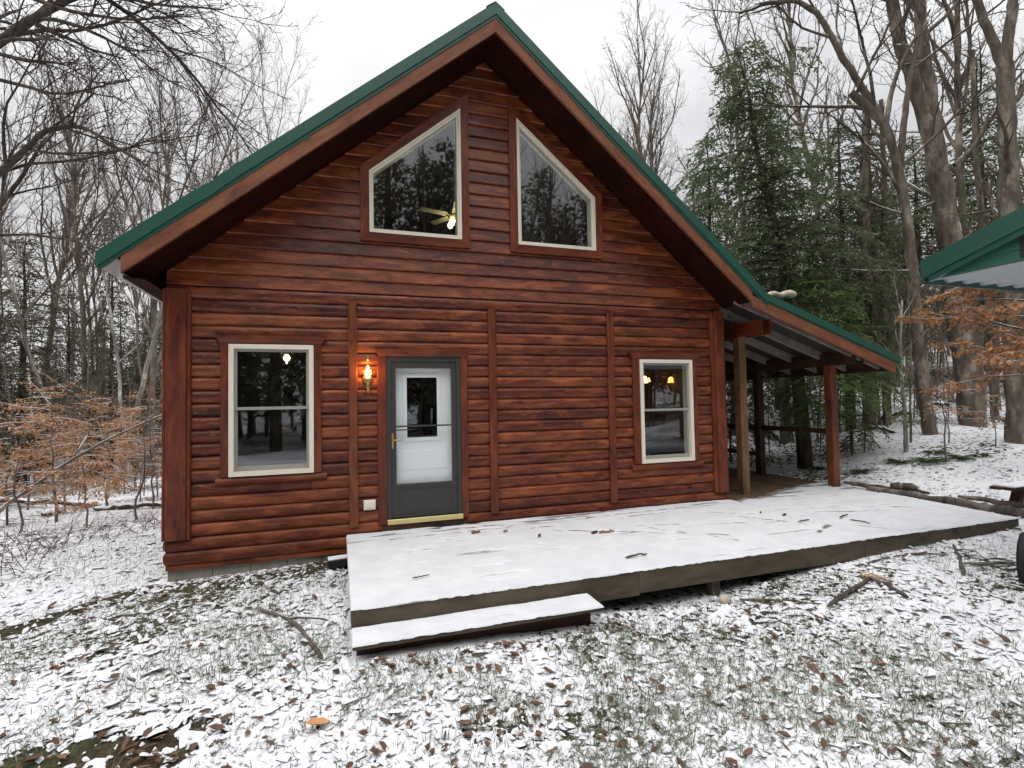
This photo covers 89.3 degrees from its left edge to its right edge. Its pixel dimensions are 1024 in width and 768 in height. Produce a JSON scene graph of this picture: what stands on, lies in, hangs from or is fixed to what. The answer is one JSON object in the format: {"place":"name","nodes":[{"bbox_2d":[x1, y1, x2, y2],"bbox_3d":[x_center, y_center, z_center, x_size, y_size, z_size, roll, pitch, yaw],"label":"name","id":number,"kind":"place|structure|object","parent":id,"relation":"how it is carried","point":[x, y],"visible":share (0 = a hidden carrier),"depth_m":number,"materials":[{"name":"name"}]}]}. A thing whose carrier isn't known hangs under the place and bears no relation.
{"place":"outdoors","nodes":[
{"label":"outdoors","id":0,"kind":"place"},
{"bbox_2d":[0,350,1023,767],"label":"ground","id":1,"kind":"structure","parent":0,"point":[966,440],"depth_m":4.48,"materials":[{"name":"white snow"}]},
{"bbox_2d":[0,241,64,488],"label":"pine tree","id":2,"kind":"object","parent":1,"relation":"on","point":[17,370],"visible":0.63,"depth_m":15.55,"materials":[{"name":"green plant"}]},
{"bbox_2d":[0,411,68,525],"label":"beech sapling","id":3,"kind":"object","parent":1,"relation":"on","point":[25,454],"visible":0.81,"depth_m":10.43,"materials":[{"name":"orange plant"}]},
{"bbox_2d":[0,149,74,485],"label":"birch tree","id":4,"kind":"object","parent":1,"relation":"on","point":[22,332],"visible":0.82,"depth_m":15.85,"materials":[{"name":"brown plant"}]},
{"bbox_2d":[0,522,76,575],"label":"bramble","id":5,"kind":"object","parent":1,"relation":"on","point":[5,546],"visible":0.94,"depth_m":6.60,"materials":[{"name":"brown plant"}]},
{"bbox_2d":[0,454,85,532],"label":"beech sapling","id":6,"kind":"object","parent":1,"relation":"on","point":[44,487],"visible":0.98,"depth_m":9.51,"materials":[{"name":"orange plant"}]},
{"bbox_2d":[0,503,88,563],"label":"bramble","id":7,"kind":"object","parent":1,"relation":"on","point":[28,546],"visible":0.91,"depth_m":7.40,"materials":[{"name":"brown plant"}]},
{"bbox_2d":[0,401,94,509],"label":"beech sapling","id":8,"kind":"object","parent":1,"relation":"on","point":[47,447],"visible":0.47,"depth_m":13.08,"materials":[{"name":"orange plant"}]},
{"bbox_2d":[0,497,100,505],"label":"fallen log","id":9,"kind":"object","parent":1,"relation":"on","point":[22,500],"visible":0.44,"depth_m":13.13,"materials":[{"name":"brown plant"}]},
{"bbox_2d":[41,506,63,515],"bbox_3d":[-10.473,2.903,11.833,0.177,0.195,0.783,0,-2,-18],"label":"fallen log","id":10,"kind":"object","parent":1,"relation":"on","point":[47,510],"visible":0.59,"depth_m":11.65,"materials":[{"name":"brown wood"}]},
{"bbox_2d":[7,506,109,552],"bbox_3d":[-6.787,2.197,7.849,1.258,0.733,1.228,1,-3,-43],"label":"bramble","id":11,"kind":"object","parent":1,"relation":"on","point":[56,548],"visible":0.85,"depth_m":7.94,"materials":[{"name":"brown plant"}]},
{"bbox_2d":[0,232,121,487],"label":"pine tree","id":12,"kind":"object","parent":1,"relation":"on","point":[24,290],"visible":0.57,"depth_m":17.06,"materials":[{"name":"green plant"}]},
{"bbox_2d":[0,372,127,521],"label":"beech sapling","id":13,"kind":"object","parent":1,"relation":"on","point":[52,437],"visible":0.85,"depth_m":10.50,"materials":[{"name":"orange plant"}]},
{"bbox_2d":[4,290,123,469],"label":"pine tree","id":14,"kind":"object","parent":1,"relation":"on","point":[69,351],"visible":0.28,"depth_m":22.03,"materials":[{"name":"green plant"}]},
{"bbox_2d":[0,1,143,342],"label":"bare tree","id":15,"kind":"object","parent":1,"relation":"on","point":[55,282],"visible":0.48,"depth_m":19.26,"materials":[{"name":"grey plant"}]},
{"bbox_2d":[0,365,144,486],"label":"beech sapling","id":16,"kind":"object","parent":1,"relation":"on","point":[71,401],"visible":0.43,"depth_m":15.93,"materials":[{"name":"orange plant"}]},
{"bbox_2d":[14,42,143,469],"bbox_3d":[-20.117,-6.260,23.500,6.504,20.223,5.039,-2,-2,28],"label":"bare tree","id":17,"kind":"object","parent":1,"relation":"on","point":[64,246],"visible":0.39,"depth_m":22.98,"materials":[{"name":"grey plant"}]},
{"bbox_2d":[38,459,122,527],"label":"beech sapling","id":18,"kind":"object","parent":1,"relation":"on","point":[85,480],"visible":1,"depth_m":9.32,"materials":[{"name":"orange plant"}]},
{"bbox_2d":[3,21,165,478],"bbox_3d":[-17.489,-5.344,20.490,4.559,18.297,5.885,-2,-2,21],"label":"bare tree","id":19,"kind":"object","parent":1,"relation":"on","point":[73,198],"visible":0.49,"depth_m":20.59,"materials":[{"name":"grey plant"}]},
{"bbox_2d":[33,380,157,505],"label":"beech sapling","id":20,"kind":"object","parent":1,"relation":"on","point":[106,443],"visible":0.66,"depth_m":12.21,"materials":[{"name":"orange plant"}]},
{"bbox_2d":[60,506,137,540],"bbox_3d":[-6.530,2.274,8.410,0.956,0.570,0.978,0,-2,-16],"label":"bramble","id":21,"kind":"object","parent":1,"relation":"on","point":[103,529],"visible":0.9,"depth_m":8.41,"materials":[{"name":"brown plant"}]},
{"bbox_2d":[63,203,149,481],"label":"birch tree","id":22,"kind":"object","parent":1,"relation":"on","point":[112,331],"visible":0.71,"depth_m":17.72,"materials":[{"name":"grey plant"}]},
{"bbox_2d":[62,212,159,478],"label":"pine tree","id":23,"kind":"object","parent":1,"relation":"on","point":[111,353],"visible":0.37,"depth_m":19.95,"materials":[{"name":"green plant"}]},
{"bbox_2d":[72,396,160,461],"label":"beech sapling","id":24,"kind":"object","parent":1,"relation":"on","point":[112,421],"visible":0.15,"depth_m":18.72,"materials":[{"name":"orange plant"}]},
{"bbox_2d":[76,435,161,519],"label":"beech sapling","id":25,"kind":"object","parent":1,"relation":"on","point":[118,475],"visible":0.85,"depth_m":10.09,"materials":[{"name":"orange plant"}]},
{"bbox_2d":[82,306,161,468],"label":"pine tree","id":26,"kind":"object","parent":1,"relation":"on","point":[144,348],"visible":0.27,"depth_m":19.67,"materials":[{"name":"green plant"}]},
{"bbox_2d":[88,379,161,489],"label":"beech sapling","id":27,"kind":"object","parent":1,"relation":"on","point":[126,428],"visible":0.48,"depth_m":14.72,"materials":[{"name":"orange plant"}]},
{"bbox_2d":[93,501,160,510],"bbox_3d":[-8.559,2.748,11.604,2.144,0.305,0.208,-2,-2,16],"label":"fallen log","id":28,"kind":"object","parent":1,"relation":"on","point":[120,506],"visible":0.71,"depth_m":11.56,"materials":[{"name":"brown wood"}]},
{"bbox_2d":[97,404,161,508],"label":"beech sapling","id":29,"kind":"object","parent":1,"relation":"on","point":[135,409],"visible":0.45,"depth_m":11.43,"materials":[{"name":"orange plant"}]},
{"bbox_2d":[98,500,160,534],"bbox_3d":[-6.311,2.245,8.775,1.118,0.651,1.092,-1,-2,8],"label":"bramble","id":30,"kind":"object","parent":1,"relation":"on","point":[137,521],"visible":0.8,"depth_m":8.79,"materials":[{"name":"brown plant"}]},
{"bbox_2d":[0,366,296,513],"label":"bent sapling","id":31,"kind":"object","parent":1,"relation":"on","point":[3,507],"visible":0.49,"depth_m":10.12,"materials":[{"name":"grey plant"}]},
{"bbox_2d":[0,0,297,308],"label":"overhanging tree","id":32,"kind":"object","parent":1,"relation":"on","point":[17,30],"visible":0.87,"depth_m":6.69,"materials":[{"name":"brown plant"}]},
{"bbox_2d":[73,39,236,350],"bbox_3d":[-13.758,-4.935,21.087,6.426,16.277,7.435,-3,-3,37],"label":"bare tree","id":33,"kind":"object","parent":1,"relation":"on","point":[175,187],"visible":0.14,"depth_m":20.45,"materials":[{"name":"grey plant"}]},
{"bbox_2d":[108,143,224,493],"bbox_3d":[-10.123,-2.103,15.224,3.173,10.784,2.610,0,-2,-18],"label":"birch tree","id":34,"kind":"object","parent":1,"relation":"on","point":[149,356],"visible":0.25,"depth_m":14.93,"materials":[{"name":"grey plant"}]},
{"bbox_2d":[55,0,295,478],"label":"bare tree","id":35,"kind":"object","parent":1,"relation":"on","point":[152,301],"visible":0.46,"depth_m":17.49,"materials":[{"name":"grey plant"}]},
{"bbox_2d":[135,1,322,188],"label":"bare tree","id":36,"kind":"object","parent":1,"relation":"on","point":[252,136],"visible":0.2,"depth_m":22.43,"materials":[{"name":"grey plant"}]},
{"bbox_2d":[232,602,338,658],"bbox_3d":[-1.799,2.006,4.332,1.384,0.069,0.446,-3,-2,37],"label":"branch","id":37,"kind":"object","parent":1,"relation":"on","point":[301,629],"visible":0.98,"depth_m":4.37,"materials":[{"name":"brown plant"}]},
{"bbox_2d":[304,717,329,725],"bbox_3d":[-1.114,1.937,2.964,0.144,0.033,0.077,0,-2,-18],"label":"oak leaf","id":38,"kind":"object","parent":1,"relation":"on","point":[316,721],"visible":1,"depth_m":2.98,"materials":[{"name":"orange plant"}]},
{"bbox_2d":[328,554,347,568],"bbox_3d":[-1.908,2.029,5.970,0.403,0.119,0.120,0,-2,-23],"label":"timber","id":39,"kind":"object","parent":1,"relation":"on","point":[336,561],"visible":0.64,"depth_m":5.88,"materials":[{"name":"black wood"}]},
{"bbox_2d":[351,593,603,655],"bbox_3d":[-0.230,1.981,4.137,2.008,0.260,0.314,0,-2,-18],"label":"step","id":40,"kind":"object","parent":1,"relation":"on","point":[558,612],"visible":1,"depth_m":4.09,"materials":[{"name":"brown wood"}]},
{"bbox_2d":[95,1,900,581],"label":"log cabin","id":41,"kind":"object","parent":1,"relation":"on","point":[545,301],"visible":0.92,"depth_m":6.87,"materials":[{"name":"brown wood"}]},
{"bbox_2d":[214,334,326,486],"bbox_3d":[-2.816,0.299,6.104,1.200,1.732,0.194,0,-2,-18],"label":"window","id":42,"kind":"structure","parent":41,"relation":"in","point":[231,474],"depth_m":6.01,"materials":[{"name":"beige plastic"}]},
{"bbox_2d":[362,356,373,392],"bbox_3d":[-1.768,-0.116,6.352,0.134,0.462,0.149,0,-2,-18],"label":"wall lantern","id":43,"kind":"object","parent":41,"relation":"attached to","point":[367,378],"depth_m":6.32,"materials":[{"name":"gold metal"}]},
{"bbox_2d":[360,93,469,248],"bbox_3d":[-1.262,-2.847,6.766,1.397,2.104,0.166,0,-2,-18],"label":"gable window","id":44,"kind":"structure","parent":41,"relation":"in","point":[456,112],"depth_m":6.76,"materials":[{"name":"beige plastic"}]},
{"bbox_2d":[375,349,469,531],"bbox_3d":[-1.128,0.691,6.639,1.211,2.265,0.179,0,-2,-18],"label":"storm door","id":45,"kind":"structure","parent":41,"relation":"in","point":[439,503],"depth_m":6.57,"materials":[{"name":"grey metal"}]},
{"bbox_2d":[396,368,451,483],"bbox_3d":[-1.143,0.676,6.715,0.990,2.020,0.047,0,-2,-18],"label":"inner door","id":46,"kind":"structure","parent":41,"relation":"in","point":[423,395],"depth_m":6.71,"materials":[{"name":"white metal"}]},
{"bbox_2d":[419,155,454,228],"bbox_3d":[-1.067,-3.628,9.458,1.282,1.550,1.275,0,-2,-18],"label":"ceiling fan","id":47,"kind":"object","parent":41,"relation":"hanging from","point":[451,217],"visible":0.59,"depth_m":9.39,"materials":[{"name":"gold metal"}]},
{"bbox_2d":[507,100,602,258],"bbox_3d":[0.611,-2.860,7.393,1.401,2.104,0.166,0,-2,-18],"label":"gable window","id":48,"kind":"structure","parent":41,"relation":"in","point":[519,125],"depth_m":7.28,"materials":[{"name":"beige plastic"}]},
{"bbox_2d":[628,352,703,470],"bbox_3d":[2.293,0.401,7.807,1.249,1.746,0.194,0,-2,-18],"label":"window","id":49,"kind":"structure","parent":41,"relation":"in","point":[691,457],"depth_m":7.75,"materials":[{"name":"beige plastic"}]},
{"bbox_2d":[768,290,796,297],"bbox_3d":[4.445,-1.487,8.643,0.779,0.175,0.173,0,-2,-18],"label":"broken branch","id":50,"kind":"object","parent":41,"relation":"on","point":[790,293],"visible":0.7,"depth_m":8.63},
{"bbox_2d":[0,178,1002,436],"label":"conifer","id":51,"kind":"object","parent":1,"relation":"on","point":[161,340],"depth_m":39.34,"materials":[{"name":"green plant"}]},
{"bbox_2d":[0,232,1005,512],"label":"brush","id":52,"kind":"object","parent":1,"relation":"on","point":[154,408],"depth_m":14.74,"materials":[{"name":"brown plant"}]},
{"bbox_2d":[0,454,1018,767],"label":"leaf litter","id":53,"kind":"object","parent":1,"relation":"on","point":[464,722],"visible":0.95,"depth_m":3.32,"materials":[{"name":"brown plant"}]},
{"bbox_2d":[0,454,1023,767],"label":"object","id":54,"kind":"object","parent":1,"relation":"on","point":[270,712],"visible":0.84,"depth_m":3.38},
{"bbox_2d":[903,720,1010,726],"bbox_3d":[2.530,1.932,2.946,0.557,0.024,0.021,-1,-2,7],"label":"twig","id":55,"kind":"object","parent":54,"relation":"on","point":[968,723],"visible":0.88,"depth_m":2.94,"materials":[{"name":"brown plant"}]},
{"bbox_2d":[0,79,1023,459],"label":"trees","id":56,"kind":"object","parent":1,"relation":"on","point":[90,327],"visible":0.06,"depth_m":25.02,"materials":[{"name":"plant"}]},
{"bbox_2d":[584,0,682,186],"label":"bare tree","id":57,"kind":"object","parent":1,"relation":"on","point":[637,129],"visible":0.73,"depth_m":23.79,"materials":[{"name":"grey plant"}]},
{"bbox_2d":[624,18,698,202],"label":"bare tree","id":58,"kind":"object","parent":1,"relation":"on","point":[657,93],"visible":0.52,"depth_m":25.97,"materials":[{"name":"grey plant"}]},
{"bbox_2d":[346,482,1018,628],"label":"deck","id":59,"kind":"structure","parent":1,"relation":"on","point":[712,544],"depth_m":5.59,"materials":[{"name":"brown wood"}]},
{"bbox_2d":[676,174,770,402],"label":"hemlock tree","id":60,"kind":"object","parent":1,"relation":"on","point":[688,195],"visible":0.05,"depth_m":17.68,"materials":[{"name":"green plant"}]},
{"bbox_2d":[677,136,793,414],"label":"hemlock tree","id":61,"kind":"object","parent":1,"relation":"on","point":[726,230],"visible":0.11,"depth_m":15.45,"materials":[{"name":"green plant"}]},
{"bbox_2d":[662,0,826,262],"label":"bare tree","id":62,"kind":"object","parent":1,"relation":"on","point":[719,29],"visible":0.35,"depth_m":24.96,"materials":[{"name":"grey plant"}]},
{"bbox_2d":[725,375,791,471],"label":"young hemlock","id":63,"kind":"object","parent":1,"relation":"on","point":[775,437],"visible":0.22,"depth_m":12.13,"materials":[{"name":"green plant"}]},
{"bbox_2d":[739,594,821,603],"bbox_3d":[2.480,2.005,4.810,0.677,0.077,0.145,-2,-2,23],"label":"stick","id":64,"kind":"object","parent":1,"relation":"on","point":[758,599],"visible":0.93,"depth_m":4.81,"materials":[{"name":"brown wood"}]},
{"bbox_2d":[767,211,804,443],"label":"bare tree","id":65,"kind":"object","parent":1,"relation":"on","point":[783,437],"visible":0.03,"depth_m":13.52,"materials":[{"name":"grey plant"}]},
{"bbox_2d":[725,100,856,409],"bbox_3d":[8.845,-4.250,17.192,4.632,10.481,4.943,-2,-2,14],"label":"hemlock tree","id":66,"kind":"object","parent":1,"relation":"on","point":[773,163],"visible":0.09,"depth_m":17.01,"materials":[{"name":"green plant"}]},
{"bbox_2d":[672,39,913,468],"bbox_3d":[5.870,-2.838,11.840,4.712,9.760,3.605,-2,-2,13],"label":"hemlock tree","id":67,"kind":"object","parent":1,"relation":"on","point":[804,451],"visible":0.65,"depth_m":11.46,"materials":[{"name":"green plant"}]},
{"bbox_2d":[710,0,895,377],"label":"bare tree","id":68,"kind":"object","parent":1,"relation":"on","point":[791,45],"visible":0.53,"depth_m":22.65,"materials":[{"name":"grey plant"}]},
{"bbox_2d":[748,260,918,459],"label":"young hemlock","id":69,"kind":"object","parent":1,"relation":"on","point":[814,398],"visible":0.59,"depth_m":10.58,"materials":[{"name":"green plant"}]},
{"bbox_2d":[749,116,936,429],"bbox_3d":[8.840,-2.855,13.599,4.598,8.350,4.409,0,-2,-18],"label":"hemlock tree","id":70,"kind":"object","parent":1,"relation":"on","point":[872,284],"visible":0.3,"depth_m":13.23,"materials":[{"name":"green plant"}]},
{"bbox_2d":[827,577,871,606],"bbox_3d":[3.147,1.916,4.814,0.897,0.101,0.051,0,-2,-34],"label":"stick","id":71,"kind":"object","parent":1,"relation":"on","point":[842,596],"visible":0.99,"depth_m":4.78,"materials":[{"name":"brown wood"}]},
{"bbox_2d":[679,0,1023,434],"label":"leaning tree","id":72,"kind":"object","parent":1,"relation":"on","point":[866,103],"visible":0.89,"depth_m":11.45,"materials":[{"name":"grey plant"}]},
{"bbox_2d":[812,373,892,453],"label":"young hemlock","id":73,"kind":"object","parent":1,"relation":"on","point":[850,425],"visible":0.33,"depth_m":11.41,"materials":[{"name":"green plant"}]},
{"bbox_2d":[832,100,893,429],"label":"bare tree","id":74,"kind":"object","parent":1,"relation":"on","point":[863,220],"visible":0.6,"depth_m":13.01,"materials":[{"name":"grey plant"}]},
{"bbox_2d":[859,569,894,581],"bbox_3d":[3.535,1.885,5.110,0.257,0.064,0.356,0,-2,-18],"label":"splinter","id":75,"kind":"object","parent":1,"relation":"on","point":[876,576],"visible":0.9,"depth_m":5.05,"materials":[{"name":"brown wood"}]},
{"bbox_2d":[818,129,937,339],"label":"hemlock tree","id":76,"kind":"object","parent":1,"relation":"on","point":[875,145],"visible":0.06,"depth_m":22.16,"materials":[{"name":"green plant"}]},
{"bbox_2d":[840,372,917,451],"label":"bare sapling","id":77,"kind":"object","parent":1,"relation":"on","point":[869,414],"visible":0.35,"depth_m":11.36,"materials":[{"name":"grey plant"}]},
{"bbox_2d":[857,99,906,425],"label":"bare tree","id":78,"kind":"object","parent":1,"relation":"on","point":[883,177],"visible":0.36,"depth_m":13.23,"materials":[{"name":"grey plant"}]},
{"bbox_2d":[843,481,929,493],"bbox_3d":[6.054,1.687,8.443,0.124,0.088,1.208,0,-2,-36],"label":"log","id":79,"kind":"object","parent":1,"relation":"on","point":[860,484],"visible":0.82,"depth_m":8.60,"materials":[{"name":"brown wood"}]},
{"bbox_2d":[890,482,917,490],"bbox_3d":[6.221,1.645,8.218,0.143,0.178,0.383,0,-2,-27],"label":"log","id":80,"kind":"object","parent":79,"relation":"on","point":[906,486],"visible":0.93,"depth_m":8.17,"materials":[{"name":"brown wood"}]},
{"bbox_2d":[871,576,908,597],"bbox_3d":[3.522,1.890,4.848,0.085,0.068,0.512,-1,-2,-3],"label":"stick","id":81,"kind":"object","parent":1,"relation":"on","point":[892,588],"visible":0.94,"depth_m":4.81,"materials":[{"name":"brown wood"}]},
{"bbox_2d":[867,267,954,452],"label":"bare sapling","id":82,"kind":"object","parent":1,"relation":"on","point":[905,440],"visible":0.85,"depth_m":10.63,"materials":[{"name":"grey plant"}]},
{"bbox_2d":[880,276,941,442],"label":"bare sapling","id":83,"kind":"object","parent":1,"relation":"on","point":[910,382],"visible":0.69,"depth_m":11.12,"materials":[{"name":"grey plant"}]},
{"bbox_2d":[826,0,1023,427],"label":"maple tree","id":84,"kind":"object","parent":1,"relation":"on","point":[941,195],"visible":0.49,"depth_m":12.49,"materials":[{"name":"brown plant"}]},
{"bbox_2d":[851,135,1003,363],"bbox_3d":[15.156,-4.605,19.072,5.296,9.358,4.963,0,-2,-18],"label":"hemlock tree","id":85,"kind":"object","parent":1,"relation":"on","point":[919,217],"visible":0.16,"depth_m":19.00,"materials":[{"name":"green plant"}]},
{"bbox_2d":[906,457,948,465],"bbox_3d":[7.917,1.453,9.880,0.734,0.137,0.871,-1,-2,13],"label":"fern","id":86,"kind":"object","parent":1,"relation":"on","point":[927,460],"visible":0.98,"depth_m":9.78,"materials":[{"name":"green plant"}]},
{"bbox_2d":[908,377,954,461],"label":"bare sapling","id":87,"kind":"object","parent":1,"relation":"on","point":[945,418],"visible":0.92,"depth_m":9.64,"materials":[{"name":"grey plant"}]},
{"bbox_2d":[846,0,1023,237],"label":"bare tree","id":88,"kind":"object","parent":1,"relation":"on","point":[958,169],"visible":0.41,"depth_m":19.38,"materials":[{"name":"grey plant"}]},
{"bbox_2d":[866,486,1023,517],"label":"log","id":89,"kind":"object","parent":1,"relation":"on","point":[1008,510],"visible":0.9,"depth_m":7.46,"materials":[{"name":"brown plant"}]},
{"bbox_2d":[894,234,1023,396],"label":"beech tree","id":90,"kind":"object","parent":1,"relation":"on","point":[1012,351],"visible":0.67,"depth_m":8.81,"materials":[{"name":"orange plant"}]},
{"bbox_2d":[896,54,1023,371],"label":"hemlock tree","id":91,"kind":"object","parent":1,"relation":"on","point":[982,143],"visible":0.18,"depth_m":20.20,"materials":[{"name":"green plant"}]},
{"bbox_2d":[916,386,1006,442],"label":"beech sapling","id":92,"kind":"object","parent":1,"relation":"on","point":[974,418],"visible":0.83,"depth_m":10.49,"materials":[{"name":"orange plant"}]},
{"bbox_2d":[901,0,1023,443],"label":"maple tree","id":93,"kind":"object","parent":1,"relation":"on","point":[1008,98],"visible":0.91,"depth_m":10.09,"materials":[{"name":"grey plant"}]},
{"bbox_2d":[952,544,988,575],"bbox_3d":[4.785,1.812,5.372,0.271,0.094,1.125,-3,-2,37],"label":"stick","id":94,"kind":"object","parent":1,"relation":"on","point":[961,566],"visible":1,"depth_m":5.41,"materials":[{"name":"wood"}]},
{"bbox_2d":[920,206,1023,291],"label":"carport","id":95,"kind":"object","parent":1,"relation":"on","point":[990,256],"visible":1,"depth_m":4.81,"materials":[{"name":"green metal"}]},
{"bbox_2d":[943,293,1003,420],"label":"bare sapling","id":96,"kind":"object","parent":1,"relation":"on","point":[992,403],"visible":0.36,"depth_m":13.08,"materials":[{"name":"grey plant"}]},
{"bbox_2d":[949,49,999,418],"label":"bare tree","id":97,"kind":"object","parent":1,"relation":"on","point":[976,156],"visible":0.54,"depth_m":13.39,"materials":[{"name":"grey plant"}]},
{"bbox_2d":[950,391,1007,446],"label":"beech sapling","id":98,"kind":"object","parent":1,"relation":"on","point":[996,408],"visible":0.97,"depth_m":9.99,"materials":[{"name":"orange plant"}]},
{"bbox_2d":[963,561,1015,564],"bbox_3d":[4.859,1.823,5.265,0.534,0.041,0.048,-1,-2,1],"label":"stick","id":99,"kind":"object","parent":1,"relation":"on","point":[988,563],"visible":0.94,"depth_m":5.26,"materials":[{"name":"wood"}]},
{"bbox_2d":[957,495,1023,507],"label":"log","id":100,"kind":"object","parent":1,"relation":"on","point":[997,502],"visible":0.94,"depth_m":7.32,"materials":[{"name":"brown plant"}]},
{"bbox_2d":[989,481,1023,507],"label":"picnic table","id":101,"kind":"object","parent":1,"relation":"on","point":[1016,489],"visible":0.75,"depth_m":7.20,"materials":[{"name":"brown wood"}]},
{"bbox_2d":[1016,532,1023,585],"bbox_3d":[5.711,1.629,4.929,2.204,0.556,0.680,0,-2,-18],"label":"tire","id":102,"kind":"object","parent":1,"relation":"on","point":[1020,557],"visible":0.94,"depth_m":4.74,"materials":[{"name":"black rubber"}]},
{"bbox_2d":[0,0,1023,395],"label":"sky","id":103,"kind":"structure","parent":0,"point":[356,41],"materials":[{"name":"white"}]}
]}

